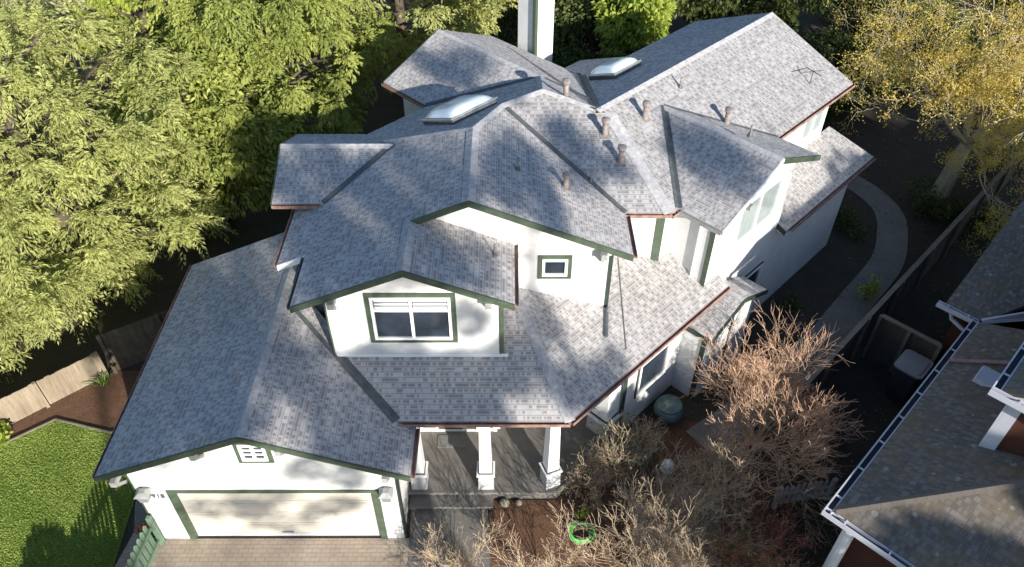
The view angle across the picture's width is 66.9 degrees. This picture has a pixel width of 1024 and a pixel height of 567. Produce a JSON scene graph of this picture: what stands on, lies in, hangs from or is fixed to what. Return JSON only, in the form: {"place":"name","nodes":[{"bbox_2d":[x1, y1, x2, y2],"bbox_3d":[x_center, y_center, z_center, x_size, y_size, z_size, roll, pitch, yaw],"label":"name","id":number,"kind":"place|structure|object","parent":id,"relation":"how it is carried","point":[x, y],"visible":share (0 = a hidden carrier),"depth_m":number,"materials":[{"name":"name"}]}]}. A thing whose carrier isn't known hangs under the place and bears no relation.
{"place":"outdoors","nodes":[
{"label":"outdoors","id":0,"kind":"place"},
{"bbox_2d":[0,421,134,566],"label":"lawn","id":1,"kind":"structure","parent":0,"point":[125,520],"depth_m":19.54,"materials":[{"name":"green plant"}]},
{"bbox_2d":[2,418,111,445],"bbox_3d":[-13.352,4.454,20.788,6.512,0.090,1.354,-16,45,-17],"label":"lawn edging","id":2,"kind":"object","parent":1,"relation":"on","point":[49,422],"visible":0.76,"depth_m":21.28,"materials":[{"name":"grey concrete"}]},
{"bbox_2d":[134,500,154,535],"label":"side path","id":3,"kind":"structure","parent":0,"point":[141,514],"depth_m":19.36,"materials":[{"name":"concrete"}]},
{"bbox_2d":[136,522,150,535],"bbox_3d":[-8.938,6.044,18.870,0.340,0.300,0.331,0,42,0],"label":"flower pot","id":4,"kind":"object","parent":3,"relation":"on","point":[139,528],"visible":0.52,"depth_m":18.81,"materials":[{"name":"ceramic"}]},
{"bbox_2d":[115,533,408,566],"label":"driveway","id":5,"kind":"structure","parent":0,"point":[331,552],"depth_m":18.62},
{"bbox_2d":[0,0,1023,566],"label":"ground","id":6,"kind":"structure","parent":0,"point":[818,282],"depth_m":26.15,"materials":[{"name":"soil"}]},
{"bbox_2d":[0,130,10,200],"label":"broad evergreen","id":7,"kind":"object","parent":6,"relation":"on","point":[2,138],"visible":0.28,"depth_m":24.97,"materials":[{"name":"green plant"}]},
{"bbox_2d":[0,292,36,384],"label":"broad evergreen","id":8,"kind":"object","parent":6,"relation":"on","point":[4,356],"visible":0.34,"depth_m":22.35,"materials":[{"name":"green plant"}]},
{"bbox_2d":[0,351,108,425],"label":"wooden fence","id":9,"kind":"object","parent":6,"relation":"on","point":[73,375],"visible":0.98,"depth_m":21.73,"materials":[{"name":"brown wood"}]},
{"bbox_2d":[0,0,113,86],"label":"pale feathery tree","id":10,"kind":"object","parent":6,"relation":"on","point":[47,3],"visible":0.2,"depth_m":28.39,"materials":[{"name":"green plant"}]},
{"bbox_2d":[2,370,139,442],"bbox_3d":[-13.246,3.986,21.345,7.374,0.001,2.655,-16,45,-17],"label":"mulch bed","id":11,"kind":"object","parent":6,"relation":"on","point":[96,406],"visible":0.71,"depth_m":21.88,"materials":[{"name":"brown soil"}]},
{"bbox_2d":[0,420,12,447],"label":"leafy plant","id":12,"kind":"object","parent":11,"relation":"on","point":[5,428],"visible":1,"depth_m":20.89,"materials":[{"name":"green plant"}]},
{"bbox_2d":[81,370,114,386],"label":"grass tuft","id":13,"kind":"object","parent":11,"relation":"on","point":[103,379],"visible":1,"depth_m":22.37,"materials":[{"name":"green plant"}]},
{"bbox_2d":[0,0,244,369],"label":"broad evergreen","id":14,"kind":"object","parent":6,"relation":"on","point":[80,267],"visible":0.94,"depth_m":21.19,"materials":[{"name":"green plant"}]},
{"bbox_2d":[96,310,167,373],"bbox_3d":[-10.339,1.500,23.029,3.308,1.660,0.125,-24,47,-24],"label":"wooden fence","id":15,"kind":"object","parent":6,"relation":"on","point":[115,344],"visible":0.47,"depth_m":22.60,"materials":[{"name":"brown wood"}]},
{"bbox_2d":[62,0,209,79],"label":"bright leaved tree","id":16,"kind":"object","parent":6,"relation":"on","point":[126,6],"visible":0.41,"depth_m":30.17,"materials":[{"name":"green plant"}]},
{"bbox_2d":[124,515,165,566],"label":"picket gate","id":17,"kind":"structure","parent":6,"relation":"on","point":[154,529],"depth_m":18.05,"materials":[{"name":"green paint"}]},
{"bbox_2d":[90,29,305,238],"bbox_3d":[-10.348,-4.853,26.038,7.013,7.395,6.707,-31,51,-30],"label":"dark tree","id":18,"kind":"object","parent":6,"relation":"on","point":[249,174],"visible":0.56,"depth_m":24.62,"materials":[{"name":"green plant"}]},
{"bbox_2d":[223,0,294,19],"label":"green tree","id":19,"kind":"object","parent":6,"relation":"on","point":[261,1],"visible":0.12,"depth_m":35.67,"materials":[{"name":"green plant"}]},
{"bbox_2d":[120,0,399,165],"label":"green tree","id":20,"kind":"object","parent":6,"relation":"on","point":[334,108],"visible":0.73,"depth_m":24.92,"materials":[{"name":"green plant"}]},
{"bbox_2d":[270,0,517,105],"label":"green tree","id":21,"kind":"object","parent":6,"relation":"on","point":[477,17],"visible":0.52,"depth_m":31.93,"materials":[{"name":"green plant"}]},
{"bbox_2d":[408,509,489,566],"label":"walkway","id":22,"kind":"structure","parent":6,"relation":"on","point":[469,520],"depth_m":19.03,"materials":[{"name":"concrete"}]},
{"bbox_2d":[405,510,510,566],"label":"bare shrub","id":23,"kind":"object","parent":6,"relation":"on","point":[459,558],"visible":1,"depth_m":17.63,"materials":[{"name":"brown plant"}]},
{"bbox_2d":[92,0,875,538],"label":"house","id":24,"kind":"structure","parent":6,"relation":"on","point":[520,262],"depth_m":18.71,"materials":[{"name":"grey"}]},
{"bbox_2d":[232,443,274,462],"bbox_3d":[-5.518,3.599,16.494,0.760,0.760,0.058,0,42,0],"label":"window","id":25,"kind":"structure","parent":24,"relation":"in","point":[244,453],"depth_m":16.53,"materials":[{"name":"white paint"}]},
{"bbox_2d":[178,493,379,535],"bbox_3d":[-5.426,5.426,18.302,4.480,2.004,0.080,0,42,0],"label":"garage door","id":26,"kind":"structure","parent":24,"relation":"in","point":[211,514],"depth_m":18.31,"materials":[{"name":"metal"}]},
{"bbox_2d":[363,293,457,342],"bbox_3d":[-2.208,0.779,17.086,1.970,1.520,0.058,0,42,0],"label":"window","id":27,"kind":"structure","parent":24,"relation":"in","point":[391,317],"depth_m":17.08,"materials":[{"name":"white paint"}]},
{"bbox_2d":[437,435,466,447],"bbox_3d":[-1.598,4.215,20.667,0.760,0.018,0.400,0,42,0],"label":"doormat","id":28,"kind":"object","parent":24,"relation":"on","point":[451,441],"visible":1,"depth_m":20.66,"materials":[{"name":"grey fabric"}]},
{"bbox_2d":[439,427,475,428],"bbox_3d":[-1.467,3.129,20.220,1.020,2.130,0.036,0,42,0],"label":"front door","id":29,"kind":"structure","parent":24,"relation":"in","point":[475,427],"depth_m":20.91,"materials":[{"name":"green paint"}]},
{"bbox_2d":[537,255,572,278],"bbox_3d":[1.010,-0.378,18.255,0.800,0.720,0.058,0,42,0],"label":"window","id":30,"kind":"structure","parent":24,"relation":"in","point":[549,266],"depth_m":18.25,"materials":[{"name":"white paint"}]},
{"bbox_2d":[633,341,671,398],"bbox_3d":[3.779,2.287,20.738,0.058,1.350,1.390,34,52,31],"label":"window","id":31,"kind":"structure","parent":24,"relation":"in","point":[655,367],"depth_m":20.79,"materials":[{"name":"white paint"}]},
{"bbox_2d":[745,261,763,283],"bbox_3d":[7.051,0.051,23.067,0.058,1.150,1.200,34,52,31],"label":"window","id":32,"kind":"structure","parent":24,"relation":"in","point":[754,275],"depth_m":22.99,"materials":[{"name":"white paint"}]},
{"bbox_2d":[732,175,783,247],"bbox_3d":[6.531,-1.914,20.565,0.058,1.320,2.000,34,52,31],"label":"window","id":33,"kind":"structure","parent":24,"relation":"in","point":[765,202],"depth_m":20.61,"materials":[{"name":"white paint"}]},
{"bbox_2d":[798,108,826,143],"bbox_3d":[9.271,-4.939,23.851,0.058,0.900,1.300,34,52,31],"label":"window","id":34,"kind":"structure","parent":24,"relation":"in","point":[814,124],"depth_m":23.94,"materials":[{"name":"white paint"}]},
{"bbox_2d":[465,0,613,45],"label":"dark tree","id":35,"kind":"object","parent":6,"relation":"on","point":[512,14],"visible":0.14,"depth_m":37.22,"materials":[{"name":"green plant"}]},
{"bbox_2d":[478,499,613,566],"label":"bare shrub","id":36,"kind":"object","parent":6,"relation":"on","point":[539,561],"visible":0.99,"depth_m":17.49,"materials":[{"name":"brown plant"}]},
{"bbox_2d":[513,0,657,67],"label":"dark tree","id":37,"kind":"object","parent":6,"relation":"on","point":[579,18],"visible":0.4,"depth_m":31.81,"materials":[{"name":"green plant"}]},
{"bbox_2d":[489,419,773,566],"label":"garden bed","id":38,"kind":"object","parent":6,"relation":"on","point":[533,525],"visible":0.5,"depth_m":19.44,"materials":[{"name":"brown soil"}]},
{"bbox_2d":[499,498,508,506],"bbox_3d":[-0.195,5.536,19.587,0.264,0.162,0.262,0,42,0],"label":"stone","id":39,"kind":"object","parent":38,"relation":"on","point":[503,502],"visible":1,"depth_m":19.52,"materials":[{"name":"grey stone"}]},
{"bbox_2d":[515,499,521,505],"bbox_3d":[0.164,5.546,19.615,0.181,0.112,0.174,0,42,0],"label":"stone","id":40,"kind":"object","parent":38,"relation":"on","point":[518,502],"visible":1,"depth_m":19.57,"materials":[{"name":"grey stone"}]},
{"bbox_2d":[567,521,594,543],"bbox_3d":[1.693,6.081,18.969,0.687,0.200,0.607,0,42,0],"label":"garden hose","id":41,"kind":"object","parent":38,"relation":"on","point":[572,537],"visible":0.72,"depth_m":18.91,"materials":[{"name":"green rubber"}]},
{"bbox_2d":[575,503,590,519],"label":"leafy plant","id":42,"kind":"object","parent":38,"relation":"on","point":[584,512],"visible":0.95,"depth_m":19.29,"materials":[{"name":"green plant"}]},
{"bbox_2d":[562,447,616,520],"bbox_3d":[1.945,4.944,19.419,1.409,1.442,1.612,0,42,0],"label":"bare shrub","id":43,"kind":"object","parent":38,"relation":"on","point":[595,496],"visible":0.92,"depth_m":19.51,"materials":[{"name":"brown plant"}]},
{"bbox_2d":[572,404,670,500],"bbox_3d":[2.787,4.023,19.639,2.287,2.435,2.714,13,44,14],"label":"bare shrub","id":44,"kind":"object","parent":38,"relation":"on","point":[634,456],"visible":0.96,"depth_m":19.68,"materials":[{"name":"brown plant"}]},
{"bbox_2d":[618,425,658,464],"bbox_3d":[3.311,4.232,20.552,1.161,0.836,1.202,0,42,0],"label":"leafy plant","id":45,"kind":"object","parent":38,"relation":"on","point":[631,444],"visible":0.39,"depth_m":20.43,"materials":[{"name":"green plant"}]},
{"bbox_2d":[660,459,673,482],"bbox_3d":[3.956,4.837,19.871,0.380,0.840,0.329,0,42,0],"label":"garden lantern","id":46,"kind":"object","parent":38,"relation":"on","point":[663,464],"visible":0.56,"depth_m":19.63,"materials":[{"name":"grey paint"}]},
{"bbox_2d":[653,394,683,423],"bbox_3d":[4.347,3.521,21.516,0.840,0.580,0.840,0,42,0],"label":"garden tub","id":47,"kind":"object","parent":38,"relation":"on","point":[669,408],"visible":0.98,"depth_m":21.27,"materials":[{"name":"teal ceramic"}]},
{"bbox_2d":[604,430,747,560],"bbox_3d":[3.685,5.155,18.581,3.027,2.433,3.563,0,42,0],"label":"bare shrub","id":48,"kind":"object","parent":38,"relation":"on","point":[667,479],"visible":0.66,"depth_m":18.78,"materials":[{"name":"brown plant"}]},
{"bbox_2d":[604,471,780,566],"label":"bare shrub","id":49,"kind":"object","parent":38,"relation":"on","point":[697,517],"visible":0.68,"depth_m":17.95,"materials":[{"name":"brown plant"}]},
{"bbox_2d":[709,557,733,566],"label":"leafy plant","id":50,"kind":"object","parent":38,"relation":"on","point":[722,562],"visible":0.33,"depth_m":18.01,"materials":[{"name":"green plant"}]},
{"bbox_2d":[545,465,717,566],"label":"bare shrub","id":51,"kind":"object","parent":6,"relation":"on","point":[652,555],"visible":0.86,"depth_m":17.38,"materials":[{"name":"brown plant"}]},
{"bbox_2d":[591,0,676,57],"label":"leafy shrub tree","id":52,"kind":"object","parent":6,"relation":"on","point":[650,19],"visible":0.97,"depth_m":30.60,"materials":[{"name":"green plant"}]},
{"bbox_2d":[661,1,683,18],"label":"dark tree","id":53,"kind":"object","parent":6,"relation":"on","point":[673,15],"visible":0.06,"depth_m":36.65,"materials":[{"name":"green plant"}]},
{"bbox_2d":[624,505,728,566],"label":"bare shrub","id":54,"kind":"object","parent":6,"relation":"on","point":[708,564],"visible":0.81,"depth_m":17.29,"materials":[{"name":"brown plant"}]},
{"bbox_2d":[653,420,780,526],"bbox_3d":[5.249,4.814,18.920,2.936,2.242,2.563,-18,45,-19],"label":"bare shrub","id":55,"kind":"object","parent":6,"relation":"on","point":[722,470],"visible":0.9,"depth_m":18.93,"materials":[{"name":"brown plant"}]},
{"bbox_2d":[674,498,828,566],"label":"bare shrub","id":56,"kind":"object","parent":6,"relation":"on","point":[736,551],"visible":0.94,"depth_m":17.49,"materials":[{"name":"brown plant"}]},
{"bbox_2d":[672,0,836,31],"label":"dark tree","id":57,"kind":"object","parent":6,"relation":"on","point":[787,12],"visible":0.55,"depth_m":35.49,"materials":[{"name":"green plant"}]},
{"bbox_2d":[721,484,809,566],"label":"bare shrub","id":58,"kind":"object","parent":6,"relation":"on","point":[758,516],"visible":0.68,"depth_m":18.35,"materials":[{"name":"brown plant"}]},
{"bbox_2d":[674,300,872,548],"bbox_3d":[6.597,3.496,19.463,4.463,4.653,6.075,0,42,0],"label":"bare maple","id":59,"kind":"object","parent":6,"relation":"on","point":[761,368],"visible":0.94,"depth_m":19.61,"materials":[{"name":"brown plant"}]},
{"bbox_2d":[532,115,1023,566],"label":"leaf litter","id":60,"kind":"object","parent":6,"relation":"on","point":[796,559],"visible":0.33,"depth_m":24.56,"materials":[{"name":"brown plant"}]},
{"bbox_2d":[776,293,802,313],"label":"leafy plant","id":61,"kind":"object","parent":6,"relation":"on","point":[789,303],"visible":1,"depth_m":24.76,"materials":[{"name":"green plant"}]},
{"bbox_2d":[771,477,837,508],"bbox_3d":[7.315,5.292,19.420,1.519,0.990,0.101,-6,43,-7],"label":"picket fence","id":62,"kind":"object","parent":6,"relation":"on","point":[830,487],"visible":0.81,"depth_m":19.34,"materials":[{"name":"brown wood"}]},
{"bbox_2d":[795,27,899,125],"bbox_3d":[13.653,-8.926,33.228,5.507,3.657,5.591,0,42,0],"label":"dark tree","id":63,"kind":"object","parent":6,"relation":"on","point":[833,42],"visible":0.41,"depth_m":32.47,"materials":[{"name":"green plant"}]},
{"bbox_2d":[834,203,868,241],"bbox_3d":[11.990,-2.230,27.839,1.249,0.841,1.953,0,42,0],"label":"leafy plant","id":64,"kind":"object","parent":6,"relation":"on","point":[842,218],"visible":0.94,"depth_m":27.73,"materials":[{"name":"green plant"}]},
{"bbox_2d":[857,273,884,298],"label":"leafy plant","id":65,"kind":"object","parent":6,"relation":"on","point":[869,286],"visible":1,"depth_m":24.86,"materials":[{"name":"green plant"}]},
{"bbox_2d":[816,0,951,25],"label":"dark tree","id":66,"kind":"object","parent":6,"relation":"on","point":[839,2],"visible":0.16,"depth_m":40.81,"materials":[{"name":"green plant"}]},
{"bbox_2d":[773,147,1023,445],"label":"dividing fence","id":67,"kind":"object","parent":6,"relation":"on","point":[854,339],"visible":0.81,"depth_m":23.89,"materials":[{"name":"wood"}]},
{"bbox_2d":[861,314,942,387],"bbox_3d":[11.264,1.981,22.468,1.790,1.820,0.175,34,52,31],"label":"cross fence","id":68,"kind":"object","parent":6,"relation":"on","point":[890,341],"visible":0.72,"depth_m":22.36,"materials":[{"name":"wood"}]},
{"bbox_2d":[884,349,932,406],"bbox_3d":[11.159,2.712,21.877,0.860,1.330,0.920,34,52,31],"label":"wheelie bin","id":69,"kind":"object","parent":6,"relation":"on","point":[912,368],"visible":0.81,"depth_m":21.53,"materials":[{"name":"plastic"}]},
{"bbox_2d":[840,0,1004,97],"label":"dark tree","id":70,"kind":"object","parent":6,"relation":"on","point":[878,7],"visible":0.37,"depth_m":33.96,"materials":[{"name":"green plant"}]},
{"bbox_2d":[824,0,1023,260],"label":"golden tree","id":71,"kind":"object","parent":6,"relation":"on","point":[982,136],"visible":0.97,"depth_m":26.37,"materials":[{"name":"yellow plant"}]},
{"bbox_2d":[907,176,966,219],"bbox_3d":[15.453,-3.026,28.481,1.702,1.081,2.435,-27,49,-27],"label":"leafy plant","id":72,"kind":"object","parent":6,"relation":"on","point":[931,209],"visible":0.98,"depth_m":28.21,"materials":[{"name":"green plant"}]},
{"bbox_2d":[950,199,1006,243],"bbox_3d":[16.775,-2.174,27.585,1.820,0.952,2.266,0,42,0],"label":"leafy plant","id":73,"kind":"object","parent":6,"relation":"on","point":[962,203],"visible":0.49,"depth_m":27.70,"materials":[{"name":"green plant"}]},
{"bbox_2d":[981,0,1023,56],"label":"dark tree","id":74,"kind":"object","parent":6,"relation":"on","point":[1006,4],"visible":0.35,"depth_m":36.88,"materials":[{"name":"green plant"}]},
{"bbox_2d":[628,483,724,566],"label":"garden path","id":75,"kind":"structure","parent":0,"point":[705,517],"depth_m":19.24,"materials":[{"name":"grey concrete"}]},
{"bbox_2d":[686,176,907,456],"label":"path","id":76,"kind":"structure","parent":0,"point":[890,236],"depth_m":25.10,"materials":[{"name":"concrete"}]},
{"bbox_2d":[821,200,1023,566],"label":"neighbour house","id":77,"kind":"structure","parent":0,"point":[935,478],"depth_m":16.39,"materials":[{"name":"grey"}]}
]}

